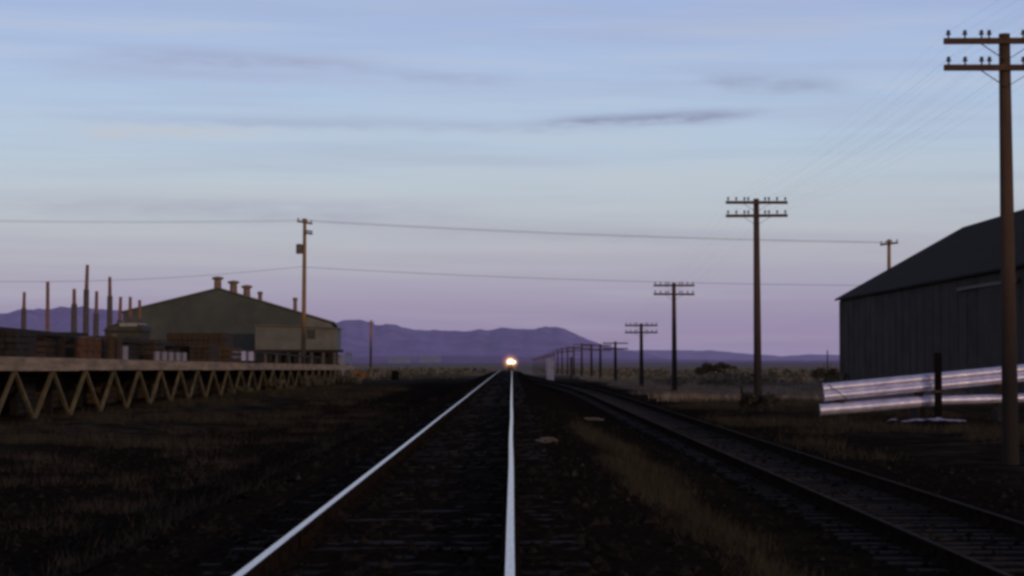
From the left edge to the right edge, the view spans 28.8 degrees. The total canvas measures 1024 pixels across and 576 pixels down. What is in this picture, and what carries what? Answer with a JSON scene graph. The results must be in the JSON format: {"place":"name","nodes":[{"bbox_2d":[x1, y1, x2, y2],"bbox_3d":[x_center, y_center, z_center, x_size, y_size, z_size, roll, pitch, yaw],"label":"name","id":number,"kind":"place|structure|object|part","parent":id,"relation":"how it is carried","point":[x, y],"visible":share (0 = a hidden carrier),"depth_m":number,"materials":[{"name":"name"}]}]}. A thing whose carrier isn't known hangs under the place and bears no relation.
{"place":"outdoors","nodes":[
{"label":"outdoors","id":0,"kind":"place"},
{"bbox_2d":[0,306,671,359],"bbox_3d":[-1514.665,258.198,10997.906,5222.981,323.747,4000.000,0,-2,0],"label":"hills","id":1,"kind":"structure","parent":0,"point":[391,340],"depth_m":10215.86,"materials":[{"name":"purple"}]},
{"bbox_2d":[0,362,1023,575],"bbox_3d":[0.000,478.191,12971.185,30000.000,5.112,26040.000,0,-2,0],"label":"ground","id":2,"kind":"structure","parent":0,"point":[958,453],"depth_m":39.57,"materials":[{"name":"brown soil"}]},
{"bbox_2d":[0,331,36,413],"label":"lumber stack","id":3,"kind":"object","parent":2,"relation":"on","point":[10,341],"visible":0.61,"depth_m":68.85,"materials":[{"name":"wood"}]},
{"bbox_2d":[21,292,25,328],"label":"yard stake","id":4,"kind":"object","parent":2,"relation":"on","point":[23,317],"visible":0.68,"depth_m":151.90,"materials":[{"name":"brown wood"}]},
{"bbox_2d":[19,335,63,408],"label":"lumber stack","id":5,"kind":"object","parent":2,"relation":"on","point":[44,343],"visible":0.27,"depth_m":76.66,"materials":[{"name":"wood"}]},
{"bbox_2d":[46,282,49,330],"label":"yard stake","id":6,"kind":"object","parent":2,"relation":"on","point":[47,308],"visible":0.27,"depth_m":127.96,"materials":[{"name":"brown wood"}]},
{"bbox_2d":[49,332,87,404],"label":"lumber stack","id":7,"kind":"object","parent":2,"relation":"on","point":[69,347],"visible":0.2,"depth_m":82.41,"materials":[{"name":"wood"}]},
{"bbox_2d":[71,289,76,331],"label":"yard stake","id":8,"kind":"object","parent":2,"relation":"on","point":[73,316],"visible":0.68,"depth_m":130.88,"materials":[{"name":"brown wood"}]},
{"bbox_2d":[83,265,88,334],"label":"yard stake","id":9,"kind":"object","parent":2,"relation":"on","point":[86,311],"visible":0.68,"depth_m":133.91,"materials":[{"name":"brown wood"}]},
{"bbox_2d":[93,291,98,335],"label":"yard stake","id":10,"kind":"object","parent":2,"relation":"on","point":[95,323],"visible":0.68,"depth_m":136.90,"materials":[{"name":"brown wood"}]},
{"bbox_2d":[82,336,116,403],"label":"lumber stack","id":11,"kind":"object","parent":2,"relation":"on","point":[95,376],"visible":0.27,"depth_m":84.78,"materials":[{"name":"wood"}]},
{"bbox_2d":[107,277,112,326],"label":"yard stake","id":12,"kind":"object","parent":2,"relation":"on","point":[109,307],"visible":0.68,"depth_m":139.91,"materials":[{"name":"brown wood"}]},
{"bbox_2d":[117,297,121,322],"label":"yard stake","id":13,"kind":"object","parent":2,"relation":"on","point":[119,320],"visible":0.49,"depth_m":142.94,"materials":[{"name":"brown wood"}]},
{"bbox_2d":[114,338,139,400],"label":"lumber stack","id":14,"kind":"object","parent":2,"relation":"on","point":[132,348],"visible":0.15,"depth_m":92.50,"materials":[{"name":"wood"}]},
{"bbox_2d":[103,323,151,338],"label":"shed","id":15,"kind":"structure","parent":2,"relation":"on","point":[131,330],"depth_m":125.97,"materials":[{"name":"metal"}]},
{"bbox_2d":[127,297,132,322],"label":"yard stake","id":16,"kind":"object","parent":2,"relation":"on","point":[130,318],"visible":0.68,"depth_m":145.94,"materials":[{"name":"brown wood"}]},
{"bbox_2d":[137,300,141,322],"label":"yard stake","id":17,"kind":"object","parent":2,"relation":"on","point":[139,319],"visible":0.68,"depth_m":148.93,"materials":[{"name":"brown wood"}]},
{"bbox_2d":[130,339,164,398],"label":"lumber stack","id":18,"kind":"object","parent":2,"relation":"on","point":[149,349],"visible":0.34,"depth_m":96.72,"materials":[{"name":"wood"}]},
{"bbox_2d":[0,356,354,418],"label":"loading dock","id":19,"kind":"object","parent":2,"relation":"on","point":[257,376],"visible":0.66,"depth_m":82.41,"materials":[{"name":"brown wood"}]},
{"bbox_2d":[74,337,87,357],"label":"oil drum","id":20,"kind":"object","parent":19,"relation":"on","point":[81,347],"visible":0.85,"depth_m":77.00,"materials":[{"name":"metal"}]},
{"bbox_2d":[82,336,95,358],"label":"oil drum","id":21,"kind":"object","parent":19,"relation":"on","point":[91,346],"visible":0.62,"depth_m":78.34,"materials":[{"name":"metal"}]},
{"bbox_2d":[95,338,101,358],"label":"oil drum","id":22,"kind":"object","parent":19,"relation":"on","point":[98,348],"visible":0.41,"depth_m":79.56,"materials":[{"name":"metal"}]},
{"bbox_2d":[105,337,123,358],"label":"crate","id":23,"kind":"object","parent":19,"relation":"on","point":[115,343],"visible":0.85,"depth_m":82.93,"materials":[{"name":"wood"}]},
{"bbox_2d":[120,346,127,358],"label":"milk can","id":24,"kind":"object","parent":19,"relation":"on","point":[125,352],"visible":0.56,"depth_m":86.11,"materials":[{"name":"grey paint"}]},
{"bbox_2d":[153,351,159,359],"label":"keg","id":25,"kind":"object","parent":19,"relation":"on","point":[156,355],"visible":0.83,"depth_m":92.87,"materials":[{"name":"grey paint"}]},
{"bbox_2d":[0,327,322,363],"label":"timber rack","id":26,"kind":"object","parent":19,"relation":"on","point":[62,339],"visible":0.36,"depth_m":93.03,"materials":[{"name":"wood"}]},
{"bbox_2d":[160,351,166,359],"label":"keg","id":27,"kind":"object","parent":19,"relation":"on","point":[163,355],"visible":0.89,"depth_m":94.79,"materials":[{"name":"grey paint"}]},
{"bbox_2d":[167,351,173,360],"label":"keg","id":28,"kind":"object","parent":19,"relation":"on","point":[170,355],"visible":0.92,"depth_m":96.69,"materials":[{"name":"grey paint"}]},
{"bbox_2d":[174,352,180,360],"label":"keg","id":29,"kind":"object","parent":19,"relation":"on","point":[177,356],"visible":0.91,"depth_m":98.66,"materials":[{"name":"grey paint"}]},
{"bbox_2d":[181,352,186,360],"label":"keg","id":30,"kind":"object","parent":19,"relation":"on","point":[183,356],"visible":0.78,"depth_m":100.58,"materials":[{"name":"grey paint"}]},
{"bbox_2d":[189,345,220,360],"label":"lumber stack","id":31,"kind":"object","parent":19,"relation":"on","point":[201,352],"visible":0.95,"depth_m":103.14,"materials":[{"name":"wood"}]},
{"bbox_2d":[210,347,241,361],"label":"lumber stack","id":32,"kind":"object","parent":19,"relation":"on","point":[230,354],"visible":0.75,"depth_m":110.40,"materials":[{"name":"wood"}]},
{"bbox_2d":[241,361,261,362],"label":"pallet","id":33,"kind":"object","parent":19,"relation":"on","point":[253,361],"visible":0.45,"depth_m":121.96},
{"bbox_2d":[241,351,245,360],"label":"white drum","id":34,"kind":"object","parent":33,"relation":"on","point":[243,355],"visible":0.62,"depth_m":121.78,"materials":[{"name":"paint"}]},
{"bbox_2d":[247,351,253,360],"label":"white drum","id":35,"kind":"object","parent":33,"relation":"on","point":[250,355],"visible":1,"depth_m":125.33,"materials":[{"name":"paint"}]},
{"bbox_2d":[162,343,198,395],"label":"lumber stack","id":36,"kind":"object","parent":2,"relation":"on","point":[183,347],"visible":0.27,"depth_m":104.31,"materials":[{"name":"wood"}]},
{"bbox_2d":[166,333,233,390],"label":"lumber stack","id":37,"kind":"object","parent":2,"relation":"on","point":[223,339],"visible":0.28,"depth_m":123.86,"materials":[{"name":"wood"}]},
{"bbox_2d":[0,384,416,450],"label":"dry weeds","id":38,"kind":"object","parent":2,"relation":"on","point":[186,401],"visible":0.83,"depth_m":64.52,"materials":[{"name":"brown plant"}]},
{"bbox_2d":[0,405,418,575],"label":"weed tufts","id":39,"kind":"object","parent":2,"relation":"on","point":[84,508],"visible":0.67,"depth_m":36.72,"materials":[{"name":"plant"}]},
{"bbox_2d":[0,397,437,575],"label":"thin weeds","id":40,"kind":"object","parent":2,"relation":"on","point":[138,477],"visible":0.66,"depth_m":31.79,"materials":[{"name":"brown plant"}]},
{"bbox_2d":[122,276,338,360],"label":"warehouse","id":41,"kind":"structure","parent":2,"relation":"on","point":[217,308],"depth_m":234.11,"materials":[{"name":"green metal"}]},
{"bbox_2d":[224,383,253,394],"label":"bush","id":42,"kind":"object","parent":2,"relation":"on","point":[241,389],"visible":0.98,"depth_m":107.78,"materials":[{"name":"green plant"}]},
{"bbox_2d":[267,377,293,391],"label":"bush","id":43,"kind":"object","parent":2,"relation":"on","point":[271,384],"visible":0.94,"depth_m":121.64,"materials":[{"name":"green plant"}]},
{"bbox_2d":[252,324,343,378],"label":"annex","id":44,"kind":"object","parent":2,"relation":"on","point":[324,343],"visible":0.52,"depth_m":221.93,"materials":[{"name":"metal"}]},
{"bbox_2d":[296,218,312,363],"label":"utility pole","id":45,"kind":"object","parent":2,"relation":"on","point":[300,248],"visible":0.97,"depth_m":179.94,"materials":[{"name":"brown wood"}]},
{"bbox_2d":[1,220,269,220],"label":"power wire","id":46,"kind":"object","parent":45,"relation":"attached to","point":[17,220],"visible":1,"depth_m":179.43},
{"bbox_2d":[0,266,303,281],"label":"power wire","id":47,"kind":"object","parent":45,"relation":"attached to","point":[135,279],"visible":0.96,"depth_m":179.94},
{"bbox_2d":[61,221,296,222],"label":"power wire","id":48,"kind":"object","parent":45,"relation":"attached to","point":[181,222],"visible":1,"depth_m":181.23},
{"bbox_2d":[299,372,332,386],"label":"bush","id":49,"kind":"object","parent":2,"relation":"on","point":[305,381],"visible":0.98,"depth_m":139.75,"materials":[{"name":"green plant"}]},
{"bbox_2d":[338,354,343,374],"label":"hut","id":50,"kind":"object","parent":2,"relation":"on","point":[340,359],"visible":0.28,"depth_m":289.82,"materials":[{"name":"white paint"}]},
{"bbox_2d":[330,372,361,383],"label":"bush","id":51,"kind":"object","parent":2,"relation":"on","point":[351,377],"visible":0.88,"depth_m":171.50,"materials":[{"name":"green plant"}]},
{"bbox_2d":[344,352,351,373],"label":"hut","id":52,"kind":"object","parent":2,"relation":"on","point":[348,358],"visible":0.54,"depth_m":309.81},
{"bbox_2d":[352,371,367,378],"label":"bush","id":53,"kind":"object","parent":2,"relation":"on","point":[360,373],"visible":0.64,"depth_m":204.59,"materials":[{"name":"green plant"}]},
{"bbox_2d":[368,320,373,370],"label":"utility pole","id":54,"kind":"object","parent":2,"relation":"on","point":[370,362],"visible":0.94,"depth_m":309.73,"materials":[{"name":"brown wood"}]},
{"bbox_2d":[85,371,700,575],"bbox_3d":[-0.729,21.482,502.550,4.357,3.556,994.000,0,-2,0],"label":"ballast","id":55,"kind":"structure","parent":2,"relation":"on","point":[214,547],"depth_m":17.61,"materials":[{"name":"gravel"}]},
{"bbox_2d":[197,370,591,575],"bbox_3d":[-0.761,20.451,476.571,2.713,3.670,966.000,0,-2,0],"label":"railway track","id":56,"kind":"structure","parent":55,"relation":"on","point":[286,552],"depth_m":17.20,"materials":[{"name":"wood"}]},
{"bbox_2d":[507,361,513,370],"bbox_3d":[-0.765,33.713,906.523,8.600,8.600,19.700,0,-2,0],"label":"locomotive","id":57,"kind":"object","parent":56,"relation":"on","point":[510,365],"visible":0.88,"depth_m":900.14,"materials":[{"name":"paint"}]},
{"bbox_2d":[535,437,557,442],"bbox_3d":[0.585,2.569,33.659,0.360,0.085,0.330,0,-2,-3],"label":"board","id":58,"kind":"object","parent":55,"relation":"on","point":[547,439],"visible":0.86,"depth_m":33.56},
{"bbox_2d":[391,371,398,379],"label":"black drum","id":59,"kind":"object","parent":2,"relation":"on","point":[394,375],"visible":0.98,"depth_m":204.49,"materials":[{"name":"paint"}]},
{"bbox_2d":[387,357,411,362],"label":"building","id":60,"kind":"structure","parent":2,"relation":"on","point":[399,359],"depth_m":2598.23,"materials":[{"name":"white paint"}]},
{"bbox_2d":[419,357,441,361],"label":"building","id":61,"kind":"structure","parent":2,"relation":"on","point":[430,359],"depth_m":2798.15,"materials":[{"name":"white paint"}]},
{"bbox_2d":[461,367,485,372],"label":"bush","id":62,"kind":"object","parent":2,"relation":"on","point":[466,369],"visible":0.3,"depth_m":469.32,"materials":[{"name":"green plant"}]},
{"bbox_2d":[0,385,1023,575],"bbox_3d":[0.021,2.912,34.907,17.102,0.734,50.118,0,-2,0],"label":"gravel","id":63,"kind":"structure","parent":2,"relation":"on","point":[472,564],"depth_m":23.38,"materials":[{"name":"gravel"}]},
{"bbox_2d":[546,358,554,379],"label":"signal cabinet","id":64,"kind":"object","parent":2,"relation":"on","point":[550,368],"visible":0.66,"depth_m":195.81,"materials":[{"name":"white metal"}]},
{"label":"door","id":65,"kind":"part","parent":64,"relation":"part of","materials":[{"name":"white metal"}]},
{"bbox_2d":[552,349,561,373],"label":"telegraph pole","id":66,"kind":"object","parent":2,"relation":"on","point":[557,359],"visible":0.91,"depth_m":419.59,"materials":[{"name":"brown wood"}]},
{"bbox_2d":[556,349,562,374],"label":"telegraph pole","id":67,"kind":"object","parent":2,"relation":"on","point":[561,362],"visible":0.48,"depth_m":381.62,"materials":[{"name":"brown wood"}]},
{"bbox_2d":[561,348,574,374],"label":"telegraph pole","id":68,"kind":"object","parent":2,"relation":"on","point":[567,357],"visible":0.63,"depth_m":344.63,"materials":[{"name":"brown wood"}]},
{"bbox_2d":[570,357,571,378],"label":"marker post","id":69,"kind":"object","parent":2,"relation":"on","point":[570,367],"visible":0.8,"depth_m":224.72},
{"bbox_2d":[566,346,580,374],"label":"telegraph pole","id":70,"kind":"object","parent":2,"relation":"on","point":[573,350],"visible":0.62,"depth_m":309.67,"materials":[{"name":"brown wood"}]},
{"bbox_2d":[573,343,589,375],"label":"telegraph pole","id":71,"kind":"object","parent":2,"relation":"on","point":[581,355],"visible":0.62,"depth_m":274.69,"materials":[{"name":"brown wood"}]},
{"bbox_2d":[581,344,598,376],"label":"telegraph pole","id":72,"kind":"object","parent":2,"relation":"on","point":[591,364],"visible":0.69,"depth_m":240.71,"materials":[{"name":"brown wood"}]},
{"bbox_2d":[584,418,603,419],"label":"board","id":73,"kind":"object","parent":2,"relation":"on","point":[593,419],"visible":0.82,"depth_m":65.70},
{"bbox_2d":[344,366,855,386],"bbox_3d":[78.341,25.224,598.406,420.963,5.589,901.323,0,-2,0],"label":"scrub brush","id":74,"kind":"object","parent":2,"relation":"on","point":[738,375],"visible":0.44,"depth_m":211.49,"materials":[{"name":"green plant"}]},
{"bbox_2d":[589,344,611,378],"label":"telegraph pole","id":75,"kind":"object","parent":2,"relation":"on","point":[600,363],"visible":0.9,"depth_m":216.72,"materials":[{"name":"brown wood"}]},
{"bbox_2d":[603,341,627,380],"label":"telegraph pole","id":76,"kind":"object","parent":2,"relation":"on","point":[615,348],"visible":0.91,"depth_m":189.74,"materials":[{"name":"brown wood"}]},
{"bbox_2d":[625,323,657,387],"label":"telegraph pole","id":77,"kind":"object","parent":2,"relation":"on","point":[641,371],"visible":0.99,"depth_m":147.80,"materials":[{"name":"brown wood"}]},
{"bbox_2d":[654,282,694,394],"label":"telegraph pole","id":78,"kind":"object","parent":2,"relation":"on","point":[674,355],"visible":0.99,"depth_m":117.87,"materials":[{"name":"brown wood"}]},
{"bbox_2d":[565,415,854,575],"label":"dry grass","id":79,"kind":"structure","parent":2,"relation":"on","point":[679,500],"depth_m":21.44,"materials":[{"name":"plant"}]},
{"bbox_2d":[694,361,737,375],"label":"bush","id":80,"kind":"object","parent":2,"relation":"on","point":[710,367],"visible":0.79,"depth_m":260.92,"materials":[{"name":"green plant"}]},
{"bbox_2d":[726,197,787,410],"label":"telegraph pole","id":81,"kind":"object","parent":2,"relation":"on","point":[756,215],"visible":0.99,"depth_m":77.96,"materials":[{"name":"brown wood"}]},
{"bbox_2d":[734,386,785,412],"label":"bush","id":82,"kind":"object","parent":2,"relation":"on","point":[765,401],"visible":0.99,"depth_m":76.30,"materials":[{"name":"green plant"}]},
{"bbox_2d":[503,370,1023,575],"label":"siding track","id":83,"kind":"structure","parent":2,"relation":"on","point":[634,411],"depth_m":28.35,"materials":[{"name":"metal"}]},
{"bbox_2d":[580,375,977,401],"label":"pale field grass","id":84,"kind":"structure","parent":2,"relation":"on","point":[683,394],"depth_m":122.68,"materials":[{"name":"plant"}]},
{"bbox_2d":[770,368,809,376],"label":"bush","id":85,"kind":"object","parent":2,"relation":"on","point":[776,373],"visible":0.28,"depth_m":229.29,"materials":[{"name":"green plant"}]},
{"bbox_2d":[810,350,839,379],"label":"bush","id":86,"kind":"object","parent":2,"relation":"on","point":[819,372],"visible":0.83,"depth_m":189.76,"materials":[{"name":"green plant"}]},
{"bbox_2d":[834,399,846,420],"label":"crib timber","id":87,"kind":"object","parent":2,"relation":"on","point":[844,415],"visible":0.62,"depth_m":65.81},
{"bbox_2d":[819,395,934,415],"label":"pipe","id":88,"kind":"object","parent":87,"relation":"on","point":[876,405],"visible":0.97,"depth_m":65.74,"materials":[{"name":"metal"}]},
{"bbox_2d":[662,395,1023,461],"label":"field weeds","id":89,"kind":"object","parent":2,"relation":"on","point":[853,426],"visible":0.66,"depth_m":61.25,"materials":[{"name":"brown plant"}]},
{"bbox_2d":[880,239,897,269],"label":"utility pole","id":90,"kind":"object","parent":2,"relation":"on","point":[889,242],"visible":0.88,"depth_m":180.11,"materials":[{"name":"brown wood"}]},
{"bbox_2d":[308,267,858,285],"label":"power wire","id":91,"kind":"object","parent":90,"relation":"attached to","point":[567,279],"visible":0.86,"depth_m":179.94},
{"bbox_2d":[307,221,866,242],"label":"power wire","id":92,"kind":"object","parent":90,"relation":"attached to","point":[595,235],"visible":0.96,"depth_m":181.10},
{"bbox_2d":[312,220,866,241],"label":"power wire","id":93,"kind":"object","parent":90,"relation":"attached to","point":[599,234],"visible":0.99,"depth_m":179.48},
{"bbox_2d":[912,391,924,420],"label":"crib timber","id":94,"kind":"object","parent":2,"relation":"on","point":[918,413],"visible":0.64,"depth_m":65.82,"materials":[{"name":"wood"}]},
{"bbox_2d":[823,373,1023,400],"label":"pipe","id":95,"kind":"object","parent":94,"relation":"on","point":[912,388],"visible":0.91,"depth_m":65.73,"materials":[{"name":"metal"}]},
{"bbox_2d":[822,364,1023,393],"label":"pipe","id":96,"kind":"object","parent":95,"relation":"on","point":[913,379],"visible":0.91,"depth_m":65.79,"materials":[{"name":"metal"}]},
{"bbox_2d":[835,209,1023,394],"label":"barn","id":97,"kind":"structure","parent":2,"relation":"on","point":[912,314],"depth_m":129.10,"materials":[{"name":"metal"}]},
{"bbox_2d":[980,285,1000,394],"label":"sliding door","id":98,"kind":"structure","parent":97,"relation":"in","point":[990,297],"depth_m":109.08,"materials":[{"name":"metal"}]},
{"bbox_2d":[902,417,965,421],"bbox_3d":[13.407,4.184,63.379,2.015,0.129,1.211,0,-2,0],"label":"plastic sheet","id":99,"kind":"object","parent":2,"relation":"on","point":[936,419],"visible":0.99,"depth_m":63.17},
{"bbox_2d":[934,353,942,420],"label":"stake","id":100,"kind":"object","parent":2,"relation":"on","point":[938,390],"visible":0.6,"depth_m":65.21,"materials":[{"name":"black paint"}]},
{"bbox_2d":[943,30,1023,464],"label":"telegraph pole","id":101,"kind":"object","parent":2,"relation":"on","point":[1004,67],"visible":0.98,"depth_m":38.47,"materials":[{"name":"brown wood"}]},
{"bbox_2d":[533,27,1021,360],"bbox_3d":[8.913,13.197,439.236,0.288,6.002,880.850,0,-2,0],"label":"telegraph wire","id":102,"kind":"object","parent":101,"relation":"attached to","point":[850,145],"visible":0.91,"depth_m":50.14,"materials":[{"name":"black metal"}]},
{"bbox_2d":[572,90,984,351],"bbox_3d":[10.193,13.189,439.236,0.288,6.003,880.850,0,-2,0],"label":"telegraph wire","id":103,"kind":"object","parent":101,"relation":"attached to","point":[874,160],"visible":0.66,"depth_m":47.72,"materials":[{"name":"black metal"}]},
{"bbox_2d":[540,16,1021,357],"bbox_3d":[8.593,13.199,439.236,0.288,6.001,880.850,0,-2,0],"label":"telegraph wire","id":104,"kind":"object","parent":101,"relation":"attached to","point":[821,157],"visible":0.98,"depth_m":50.87,"materials":[{"name":"black metal"}]},
{"bbox_2d":[567,40,1023,351],"bbox_3d":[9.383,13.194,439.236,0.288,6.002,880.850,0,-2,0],"label":"telegraph wire","id":105,"kind":"object","parent":101,"relation":"attached to","point":[797,188],"visible":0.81,"depth_m":61.92,"materials":[{"name":"black metal"}]},
{"bbox_2d":[991,384,1001,420],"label":"crib timber","id":106,"kind":"object","parent":2,"relation":"on","point":[996,414],"visible":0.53,"depth_m":65.92,"materials":[{"name":"wood"}]},
{"bbox_2d":[942,393,1023,404],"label":"pipe","id":107,"kind":"object","parent":106,"relation":"on","point":[971,399],"visible":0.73,"depth_m":65.78,"materials":[{"name":"metal"}]},
{"bbox_2d":[0,0,1023,355],"label":"sky","id":108,"kind":"structure","parent":0,"point":[139,120],"materials":[{"name":"blue"}]},
{"bbox_2d":[344,356,838,362],"bbox_3d":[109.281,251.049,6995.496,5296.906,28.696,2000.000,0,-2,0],"label":"foothills","id":109,"kind":"structure","parent":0,"point":[460,359],"depth_m":6569.91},
{"bbox_2d":[629,350,838,360],"bbox_3d":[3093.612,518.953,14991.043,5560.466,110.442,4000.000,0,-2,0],"label":"hills","id":110,"kind":"structure","parent":0,"point":[700,355],"depth_m":14311.05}
]}

